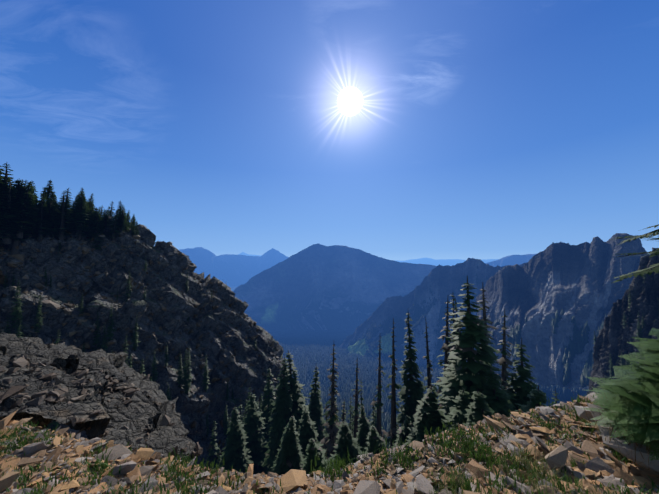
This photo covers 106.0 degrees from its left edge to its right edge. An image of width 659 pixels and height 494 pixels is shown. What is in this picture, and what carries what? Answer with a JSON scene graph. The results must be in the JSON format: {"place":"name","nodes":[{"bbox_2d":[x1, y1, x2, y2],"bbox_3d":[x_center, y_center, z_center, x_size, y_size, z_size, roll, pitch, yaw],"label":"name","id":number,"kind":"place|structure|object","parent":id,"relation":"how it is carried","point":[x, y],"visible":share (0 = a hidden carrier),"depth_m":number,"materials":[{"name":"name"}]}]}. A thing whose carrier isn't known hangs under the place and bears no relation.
{"place":"outdoors","nodes":[
{"label":"outdoors","id":0,"kind":"place"},
{"bbox_2d":[0,216,289,465],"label":"crag","id":1,"kind":"structure","parent":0,"point":[93,303],"depth_m":55.67,"materials":[{"name":"stone"}]},
{"bbox_2d":[0,173,13,225],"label":"conifer tree","id":2,"kind":"object","parent":1,"relation":"on","point":[2,194],"visible":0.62,"depth_m":43.92,"materials":[{"name":"green plant"}]},
{"bbox_2d":[0,163,15,215],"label":"conifer tree","id":3,"kind":"object","parent":1,"relation":"on","point":[6,174],"visible":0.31,"depth_m":46.01,"materials":[{"name":"green plant"}]},
{"bbox_2d":[0,177,29,243],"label":"conifer tree","id":4,"kind":"object","parent":1,"relation":"on","point":[6,237],"visible":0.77,"depth_m":44.55,"materials":[{"name":"green plant"}]},
{"bbox_2d":[8,280,23,328],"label":"fir","id":5,"kind":"object","parent":1,"relation":"on","point":[16,313],"visible":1,"depth_m":37.70,"materials":[{"name":"green plant"}]},
{"bbox_2d":[2,180,36,246],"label":"conifer tree","id":6,"kind":"object","parent":1,"relation":"on","point":[26,233],"visible":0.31,"depth_m":45.91,"materials":[{"name":"green plant"}]},
{"bbox_2d":[7,178,32,232],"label":"conifer tree","id":7,"kind":"object","parent":1,"relation":"on","point":[20,200],"visible":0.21,"depth_m":46.54,"materials":[{"name":"green plant"}]},
{"bbox_2d":[17,313,24,337],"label":"fir","id":8,"kind":"object","parent":1,"relation":"on","point":[20,325],"visible":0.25,"depth_m":38.00,"materials":[{"name":"green plant"}]},
{"bbox_2d":[10,181,37,254],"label":"conifer tree","id":9,"kind":"object","parent":1,"relation":"on","point":[17,242],"visible":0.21,"depth_m":45.83,"materials":[{"name":"green plant"}]},
{"bbox_2d":[12,181,38,238],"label":"conifer tree","id":10,"kind":"object","parent":1,"relation":"on","point":[29,200],"visible":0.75,"depth_m":46.39,"materials":[{"name":"green plant"}]},
{"bbox_2d":[28,182,43,236],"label":"conifer tree","id":11,"kind":"object","parent":1,"relation":"on","point":[34,204],"visible":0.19,"depth_m":49.13,"materials":[{"name":"green plant"}]},
{"bbox_2d":[32,295,42,332],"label":"fir","id":12,"kind":"object","parent":1,"relation":"on","point":[37,326],"visible":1,"depth_m":40.02,"materials":[{"name":"green plant"}]},
{"bbox_2d":[32,196,50,239],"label":"conifer tree","id":13,"kind":"object","parent":1,"relation":"on","point":[40,227],"visible":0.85,"depth_m":49.17,"materials":[{"name":"green plant"}]},
{"bbox_2d":[33,194,53,241],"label":"conifer tree","id":14,"kind":"object","parent":1,"relation":"on","point":[43,220],"visible":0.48,"depth_m":49.65,"materials":[{"name":"green plant"}]},
{"bbox_2d":[38,180,57,209],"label":"conifer tree","id":15,"kind":"object","parent":1,"relation":"on","point":[49,188],"visible":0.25,"depth_m":54.13,"materials":[{"name":"green plant"}]},
{"bbox_2d":[44,198,56,233],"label":"conifer tree","id":16,"kind":"object","parent":1,"relation":"on","point":[50,207],"visible":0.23,"depth_m":51.07,"materials":[{"name":"green plant"}]},
{"bbox_2d":[45,192,59,230],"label":"conifer tree","id":17,"kind":"object","parent":1,"relation":"on","point":[54,199],"visible":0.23,"depth_m":52.38,"materials":[{"name":"green plant"}]},
{"bbox_2d":[47,421,59,431],"bbox_3d":[-38.160,23.698,34.304,1.736,9.165,1.875,1,-4,-12],"label":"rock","id":18,"kind":"object","parent":1,"relation":"on","point":[52,425],"visible":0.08,"depth_m":34.06,"materials":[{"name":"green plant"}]},
{"bbox_2d":[52,191,76,239],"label":"conifer tree","id":19,"kind":"object","parent":1,"relation":"on","point":[63,218],"visible":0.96,"depth_m":51.70,"materials":[{"name":"green plant"}]},
{"bbox_2d":[58,188,73,230],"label":"conifer tree","id":20,"kind":"object","parent":1,"relation":"on","point":[67,197],"visible":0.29,"depth_m":55.73,"materials":[{"name":"green plant"}]},
{"bbox_2d":[65,197,90,235],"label":"conifer tree","id":21,"kind":"object","parent":1,"relation":"on","point":[84,218],"visible":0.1,"depth_m":56.30,"materials":[{"name":"green plant"}]},
{"bbox_2d":[67,187,89,240],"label":"conifer tree","id":22,"kind":"object","parent":1,"relation":"on","point":[75,219],"visible":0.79,"depth_m":54.53,"materials":[{"name":"green plant"}]},
{"bbox_2d":[70,201,89,239],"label":"conifer tree","id":23,"kind":"object","parent":1,"relation":"on","point":[80,230],"visible":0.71,"depth_m":54.42,"materials":[{"name":"green plant"}]},
{"bbox_2d":[77,292,83,315],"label":"fir","id":24,"kind":"object","parent":1,"relation":"on","point":[81,310],"visible":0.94,"depth_m":45.18,"materials":[{"name":"green plant"}]},
{"bbox_2d":[85,203,94,234],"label":"conifer tree","id":25,"kind":"object","parent":1,"relation":"on","point":[89,216],"visible":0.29,"depth_m":57.93,"materials":[{"name":"green plant"}]},
{"bbox_2d":[90,311,100,351],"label":"fir","id":26,"kind":"object","parent":1,"relation":"on","point":[96,347],"visible":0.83,"depth_m":45.78,"materials":[{"name":"green plant"}]},
{"bbox_2d":[87,213,105,249],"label":"conifer tree","id":27,"kind":"object","parent":1,"relation":"on","point":[98,248],"visible":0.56,"depth_m":57.16,"materials":[{"name":"green plant"}]},
{"bbox_2d":[87,209,108,246],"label":"conifer tree","id":28,"kind":"object","parent":1,"relation":"on","point":[92,223],"visible":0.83,"depth_m":57.15,"materials":[{"name":"green plant"}]},
{"bbox_2d":[98,206,107,229],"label":"conifer tree","id":29,"kind":"object","parent":1,"relation":"on","point":[101,212],"visible":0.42,"depth_m":60.02,"materials":[{"name":"green plant"}]},
{"bbox_2d":[100,323,108,352],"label":"fir","id":30,"kind":"object","parent":1,"relation":"on","point":[104,346],"visible":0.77,"depth_m":45.24,"materials":[{"name":"green plant"}]},
{"bbox_2d":[103,209,110,229],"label":"conifer tree","id":31,"kind":"object","parent":1,"relation":"on","point":[106,220],"visible":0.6,"depth_m":60.94,"materials":[{"name":"green plant"}]},
{"bbox_2d":[105,303,114,341],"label":"fir","id":32,"kind":"object","parent":1,"relation":"on","point":[109,331],"visible":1,"depth_m":47.51,"materials":[{"name":"green plant"}]},
{"bbox_2d":[108,201,114,223],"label":"conifer tree","id":33,"kind":"object","parent":1,"relation":"on","point":[111,213],"visible":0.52,"depth_m":63.64,"materials":[{"name":"green plant"}]},
{"bbox_2d":[105,209,121,239],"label":"conifer tree","id":34,"kind":"object","parent":1,"relation":"on","point":[114,229],"visible":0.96,"depth_m":58.96,"materials":[{"name":"green plant"}]},
{"bbox_2d":[113,201,125,224],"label":"conifer tree","id":35,"kind":"object","parent":1,"relation":"on","point":[119,210],"visible":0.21,"depth_m":61.76,"materials":[{"name":"green plant"}]},
{"bbox_2d":[117,205,129,233],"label":"conifer tree","id":36,"kind":"object","parent":1,"relation":"on","point":[122,215],"visible":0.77,"depth_m":61.21,"materials":[{"name":"green plant"}]},
{"bbox_2d":[122,336,129,366],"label":"fir","id":37,"kind":"object","parent":1,"relation":"on","point":[125,351],"visible":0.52,"depth_m":44.46,"materials":[{"name":"green plant"}]},
{"bbox_2d":[124,210,131,230],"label":"conifer tree","id":38,"kind":"object","parent":1,"relation":"on","point":[128,219],"visible":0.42,"depth_m":64.78,"materials":[{"name":"green plant"}]},
{"bbox_2d":[125,268,131,301],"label":"fir","id":39,"kind":"object","parent":1,"relation":"on","point":[128,292],"visible":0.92,"depth_m":54.36,"materials":[{"name":"green plant"}]},
{"bbox_2d":[131,317,139,350],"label":"fir","id":40,"kind":"object","parent":1,"relation":"on","point":[136,341],"visible":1,"depth_m":48.93,"materials":[{"name":"green plant"}]},
{"bbox_2d":[0,225,283,463],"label":"crag blocks","id":41,"kind":"structure","parent":1,"relation":"on","point":[48,302],"depth_m":53.41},
{"bbox_2d":[149,350,157,382],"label":"fir","id":42,"kind":"object","parent":1,"relation":"on","point":[153,378],"visible":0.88,"depth_m":48.85,"materials":[{"name":"green plant"}]},
{"bbox_2d":[164,343,168,366],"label":"fir","id":43,"kind":"object","parent":1,"relation":"on","point":[166,360],"visible":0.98,"depth_m":51.81,"materials":[{"name":"green plant"}]},
{"bbox_2d":[175,351,183,387],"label":"fir","id":44,"kind":"object","parent":1,"relation":"on","point":[179,377],"visible":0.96,"depth_m":50.16,"materials":[{"name":"green plant"}]},
{"bbox_2d":[181,349,187,390],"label":"fir","id":45,"kind":"object","parent":1,"relation":"on","point":[183,375],"visible":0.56,"depth_m":50.60,"materials":[{"name":"green plant"}]},
{"bbox_2d":[182,346,192,394],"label":"fir","id":46,"kind":"object","parent":1,"relation":"on","point":[188,376],"visible":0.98,"depth_m":49.99,"materials":[{"name":"green plant"}]},
{"bbox_2d":[201,355,210,391],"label":"fir","id":47,"kind":"object","parent":1,"relation":"on","point":[205,386],"visible":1,"depth_m":54.83,"materials":[{"name":"green plant"}]},
{"bbox_2d":[223,405,228,436],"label":"fir","id":48,"kind":"object","parent":1,"relation":"on","point":[225,427],"visible":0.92,"depth_m":53.88,"materials":[{"name":"green plant"}]},
{"bbox_2d":[179,247,288,285],"bbox_3d":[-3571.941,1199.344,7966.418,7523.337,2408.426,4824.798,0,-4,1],"label":"distant mountain","id":49,"kind":"structure","parent":0,"point":[233,270],"depth_m":7973.70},
{"bbox_2d":[229,286,355,340],"bbox_3d":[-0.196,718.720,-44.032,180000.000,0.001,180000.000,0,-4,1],"label":"valley floor","id":50,"kind":"structure","parent":0,"point":[340,334],"depth_m":2511.80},
{"bbox_2d":[44,402,594,493],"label":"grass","id":51,"kind":"structure","parent":0,"point":[429,464],"depth_m":2.32,"materials":[{"name":"rock"},{"name":"gravel"}]},
{"bbox_2d":[0,332,197,461],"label":"outcrop","id":52,"kind":"object","parent":51,"relation":"on","point":[139,414],"visible":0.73,"depth_m":7.67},
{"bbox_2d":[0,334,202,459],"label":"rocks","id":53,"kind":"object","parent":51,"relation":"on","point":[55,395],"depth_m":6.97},
{"bbox_2d":[208,421,218,468],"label":"fir","id":54,"kind":"object","parent":51,"relation":"on","point":[213,443],"visible":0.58,"depth_m":48.90,"materials":[{"name":"green plant"}]},
{"bbox_2d":[217,407,254,473],"bbox_3d":[-13.721,31.332,35.771,5.972,16.186,6.148,2,-4,-45],"label":"fir","id":55,"kind":"object","parent":51,"relation":"on","point":[235,454],"visible":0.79,"depth_m":35.41,"materials":[{"name":"green plant"}]},
{"bbox_2d":[238,400,243,423],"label":"fir","id":56,"kind":"object","parent":51,"relation":"on","point":[241,416],"visible":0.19,"depth_m":53.65,"materials":[{"name":"green plant"}]},
{"bbox_2d":[242,391,269,473],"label":"fir","id":57,"kind":"object","parent":51,"relation":"on","point":[257,440],"visible":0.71,"depth_m":40.56,"materials":[{"name":"green plant"}]},
{"bbox_2d":[260,366,275,438],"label":"fir","id":58,"kind":"object","parent":51,"relation":"on","point":[268,390],"visible":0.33,"depth_m":47.27,"materials":[{"name":"green plant"}]},
{"bbox_2d":[267,399,273,438],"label":"fir","id":59,"kind":"object","parent":51,"relation":"on","point":[268,419],"visible":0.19,"depth_m":44.69,"materials":[{"name":"green plant"}]},
{"bbox_2d":[263,356,298,474],"bbox_3d":[-7.199,28.231,37.890,6.443,23.031,6.259,1,-4,-29],"label":"fir","id":60,"kind":"object","parent":51,"relation":"on","point":[282,408],"visible":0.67,"depth_m":37.02,"materials":[{"name":"green plant"}]},
{"bbox_2d":[270,414,304,474],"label":"fir","id":61,"kind":"object","parent":51,"relation":"on","point":[289,457],"visible":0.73,"depth_m":24.05,"materials":[{"name":"green plant"}]},
{"bbox_2d":[282,351,317,431],"bbox_3d":[-5.357,29.357,40.062,8.601,24.894,8.031,-1,-4,-16],"label":"fir","id":62,"kind":"object","parent":51,"relation":"on","point":[299,400],"visible":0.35,"depth_m":39.72,"materials":[{"name":"green plant"}]},
{"bbox_2d":[297,408,325,460],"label":"fir","id":63,"kind":"object","parent":51,"relation":"on","point":[307,432],"visible":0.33,"depth_m":28.26,"materials":[{"name":"green plant"}]},
{"bbox_2d":[300,438,332,476],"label":"fir","id":64,"kind":"object","parent":51,"relation":"on","point":[312,446],"visible":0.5,"depth_m":15.01,"materials":[{"name":"green plant"}]},
{"bbox_2d":[0,418,633,493],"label":"green grass tufts","id":65,"kind":"object","parent":51,"relation":"on","point":[24,433],"visible":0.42,"depth_m":2.46,"materials":[{"name":"green plant"}]},
{"bbox_2d":[308,367,326,453],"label":"fir","id":66,"kind":"object","parent":51,"relation":"on","point":[316,407],"visible":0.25,"depth_m":43.25,"materials":[{"name":"green plant"}]},
{"bbox_2d":[0,392,658,493],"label":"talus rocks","id":67,"kind":"object","parent":51,"relation":"on","point":[605,472],"visible":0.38,"depth_m":2.36,"materials":[{"name":"stone"}]},
{"bbox_2d":[0,442,567,493],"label":"boulders","id":68,"kind":"object","parent":67,"relation":"on","point":[556,456],"visible":0.62,"depth_m":2.08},
{"bbox_2d":[0,394,658,493],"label":"heather plants","id":69,"kind":"object","parent":67,"relation":"on","point":[481,448],"visible":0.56,"depth_m":2.40,"materials":[{"name":"green plant"}]},
{"bbox_2d":[0,403,658,493],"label":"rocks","id":70,"kind":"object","parent":67,"relation":"on","point":[339,484],"depth_m":2.27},
{"bbox_2d":[572,376,658,464],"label":"dry shrub","id":71,"kind":"object","parent":70,"relation":"on","point":[648,448],"visible":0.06,"depth_m":2.03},
{"bbox_2d":[405,431,630,493],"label":"grass tufts","id":72,"kind":"object","parent":67,"relation":"on","point":[536,465],"visible":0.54,"depth_m":2.03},
{"bbox_2d":[320,344,339,458],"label":"fir","id":73,"kind":"object","parent":51,"relation":"on","point":[332,429],"visible":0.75,"depth_m":34.27,"materials":[{"name":"green plant"}]},
{"bbox_2d":[335,400,346,448],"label":"fir","id":74,"kind":"object","parent":51,"relation":"on","point":[343,417],"visible":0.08,"depth_m":38.61,"materials":[{"name":"green plant"}]},
{"bbox_2d":[326,421,362,467],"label":"fir","id":75,"kind":"object","parent":51,"relation":"on","point":[346,438],"visible":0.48,"depth_m":20.43,"materials":[{"name":"green plant"}]},
{"bbox_2d":[347,398,352,429],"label":"fir","id":76,"kind":"object","parent":51,"relation":"on","point":[350,417],"visible":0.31,"depth_m":56.95,"materials":[{"name":"green plant"}]},
{"bbox_2d":[350,361,361,437],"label":"dead tree","id":77,"kind":"object","parent":51,"relation":"on","point":[356,412],"visible":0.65,"depth_m":37.98,"materials":[{"name":"green plant"}]},
{"bbox_2d":[358,380,365,430],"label":"fir","id":78,"kind":"object","parent":51,"relation":"on","point":[361,399],"visible":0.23,"depth_m":46.49,"materials":[{"name":"green plant"}]},
{"bbox_2d":[356,405,370,451],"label":"fir","id":79,"kind":"object","parent":51,"relation":"on","point":[362,432],"visible":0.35,"depth_m":27.97,"materials":[{"name":"green plant"}]},
{"bbox_2d":[370,399,376,431],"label":"fir","id":80,"kind":"object","parent":51,"relation":"on","point":[373,422],"visible":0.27,"depth_m":50.30,"materials":[{"name":"green plant"}]},
{"bbox_2d":[361,426,386,453],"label":"fir","id":81,"kind":"object","parent":51,"relation":"on","point":[373,437],"visible":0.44,"depth_m":16.69,"materials":[{"name":"green plant"}]},
{"bbox_2d":[370,336,386,442],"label":"dead tree","id":82,"kind":"object","parent":51,"relation":"on","point":[379,404],"visible":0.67,"depth_m":36.03,"materials":[{"name":"wood"}]},
{"bbox_2d":[384,319,401,448],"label":"dead tree","id":83,"kind":"object","parent":51,"relation":"on","point":[392,433],"visible":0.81,"depth_m":28.22,"materials":[{"name":"wood"}]},
{"bbox_2d":[392,415,411,447],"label":"fir","id":84,"kind":"object","parent":51,"relation":"on","point":[403,431],"visible":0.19,"depth_m":22.29,"materials":[{"name":"green plant"}]},
{"bbox_2d":[396,313,425,426],"bbox_3d":[10.040,19.881,29.837,5.080,24.877,4.936,1,-3,-30],"label":"fir","id":85,"kind":"object","parent":51,"relation":"on","point":[412,396],"visible":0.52,"depth_m":29.50,"materials":[{"name":"green plant"}]},
{"bbox_2d":[403,384,446,444],"bbox_3d":[7.892,15.981,19.318,5.467,10.659,5.311,-4,-3,37],"label":"fir","id":86,"kind":"object","parent":51,"relation":"on","point":[429,415],"visible":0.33,"depth_m":18.86,"materials":[{"name":"green plant"}]},
{"bbox_2d":[423,317,437,390],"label":"dead tree","id":87,"kind":"object","parent":51,"relation":"on","point":[429,375],"visible":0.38,"depth_m":32.15,"materials":[{"name":"wood"}]},
{"bbox_2d":[434,298,454,409],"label":"fir","id":88,"kind":"object","parent":51,"relation":"on","point":[445,348],"visible":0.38,"depth_m":24.02,"materials":[{"name":"green plant"}]},
{"bbox_2d":[439,295,459,399],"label":"fir","id":89,"kind":"object","parent":51,"relation":"on","point":[453,309],"visible":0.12,"depth_m":25.94,"materials":[{"name":"green plant"}]},
{"bbox_2d":[443,388,471,431],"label":"fir","id":90,"kind":"object","parent":51,"relation":"on","point":[457,415],"visible":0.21,"depth_m":17.31,"materials":[{"name":"green plant"}]},
{"bbox_2d":[430,276,518,428],"bbox_3d":[11.279,12.625,20.142,7.677,20.411,7.236,-1,-4,14],"label":"fir","id":91,"kind":"object","parent":51,"relation":"on","point":[467,367],"visible":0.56,"depth_m":20.00,"materials":[{"name":"green plant"}]},
{"bbox_2d":[463,390,494,426],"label":"fir","id":92,"kind":"object","parent":51,"relation":"on","point":[478,409],"visible":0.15,"depth_m":14.93,"materials":[{"name":"green plant"}]},
{"bbox_2d":[477,282,502,385],"bbox_3d":[14.154,14.451,22.293,4.401,22.355,3.681,2,-4,-27],"label":"fir","id":93,"kind":"object","parent":51,"relation":"on","point":[484,315],"visible":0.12,"depth_m":22.93,"materials":[{"name":"green plant"}]},
{"bbox_2d":[482,368,516,416],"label":"fir","id":94,"kind":"object","parent":51,"relation":"on","point":[497,398],"visible":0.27,"depth_m":17.46,"materials":[{"name":"green plant"}]},
{"bbox_2d":[496,309,514,389],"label":"fir","id":95,"kind":"object","parent":51,"relation":"on","point":[504,361],"visible":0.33,"depth_m":23.67,"materials":[{"name":"green plant"}]},
{"bbox_2d":[503,338,545,411],"bbox_3d":[15.665,15.648,19.669,5.458,16.997,4.953,1,-4,-9],"label":"fir","id":96,"kind":"object","parent":51,"relation":"on","point":[521,388],"visible":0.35,"depth_m":19.24,"materials":[{"name":"green plant"}]},
{"bbox_2d":[514,385,547,412],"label":"fir","id":97,"kind":"object","parent":51,"relation":"on","point":[536,396],"visible":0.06,"depth_m":13.58,"materials":[{"name":"green plant"}]},
{"bbox_2d":[574,403,658,472],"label":"outcrop blocks","id":98,"kind":"structure","parent":51,"relation":"on","point":[629,448],"depth_m":2.00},
{"bbox_2d":[579,328,658,460],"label":"young fir","id":99,"kind":"object","parent":51,"relation":"on","point":[636,405],"visible":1,"depth_m":2.02,"materials":[{"name":"green plant"}]},
{"bbox_2d":[0,0,658,260],"label":"sky","id":100,"kind":"structure","parent":0,"point":[401,130],"materials":[{"name":"blue"}]},
{"bbox_2d":[233,243,436,330],"bbox_3d":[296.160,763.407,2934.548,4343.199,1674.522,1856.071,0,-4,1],"label":"mountain","id":101,"kind":"structure","parent":0,"point":[319,286],"depth_m":3014.53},
{"bbox_2d":[238,252,498,265],"bbox_3d":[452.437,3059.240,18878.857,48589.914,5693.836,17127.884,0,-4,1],"label":"distant mountains","id":102,"kind":"structure","parent":0,"point":[442,262],"depth_m":21729.78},
{"bbox_2d":[278,340,577,419],"bbox_3d":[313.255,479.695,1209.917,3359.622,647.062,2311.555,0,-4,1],"label":"forest trees","id":103,"kind":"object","parent":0,"point":[353,372],"depth_m":1160.41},
{"bbox_2d":[201,337,588,468],"bbox_3d":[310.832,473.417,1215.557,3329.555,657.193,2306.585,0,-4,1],"label":"valley forest","id":104,"kind":"object","parent":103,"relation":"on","point":[319,353],"visible":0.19,"depth_m":1112.80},
{"bbox_2d":[339,258,525,367],"bbox_3d":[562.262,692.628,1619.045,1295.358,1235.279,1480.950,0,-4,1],"label":"ridge","id":105,"kind":"structure","parent":0,"point":[443,281],"depth_m":1513.06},
{"bbox_2d":[340,266,486,367],"bbox_3d":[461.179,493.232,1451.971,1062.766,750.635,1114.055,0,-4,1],"label":"ridge forest","id":106,"kind":"object","parent":105,"relation":"on","point":[402,332],"visible":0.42,"depth_m":1538.17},
{"bbox_2d":[485,254,535,266],"bbox_3d":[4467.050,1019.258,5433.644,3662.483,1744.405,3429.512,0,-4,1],"label":"distant mountain","id":107,"kind":"structure","parent":0,"point":[513,260],"depth_m":5548.15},
{"bbox_2d":[476,233,649,389],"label":"ridge","id":108,"kind":"structure","parent":0,"point":[538,290],"depth_m":614.74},
{"bbox_2d":[474,309,606,387],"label":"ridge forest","id":109,"kind":"object","parent":108,"relation":"on","point":[578,343],"visible":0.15,"depth_m":520.26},
{"bbox_2d":[588,247,658,393],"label":"cliff","id":110,"kind":"structure","parent":0,"point":[614,337],"depth_m":137.58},
{"bbox_2d":[607,354,614,378],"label":"conifer tree","id":111,"kind":"object","parent":110,"relation":"on","point":[611,369],"visible":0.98,"depth_m":131.48,"materials":[{"name":"green plant"}]},
{"bbox_2d":[636,321,642,344],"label":"conifer tree","id":112,"kind":"object","parent":110,"relation":"on","point":[638,333],"visible":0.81,"depth_m":124.39,"materials":[{"name":"green plant"}]},
{"bbox_2d":[611,224,658,282],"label":"bough","id":113,"kind":"object","parent":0,"point":[654,268],"visible":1,"depth_m":2.07,"materials":[{"name":"plant"}]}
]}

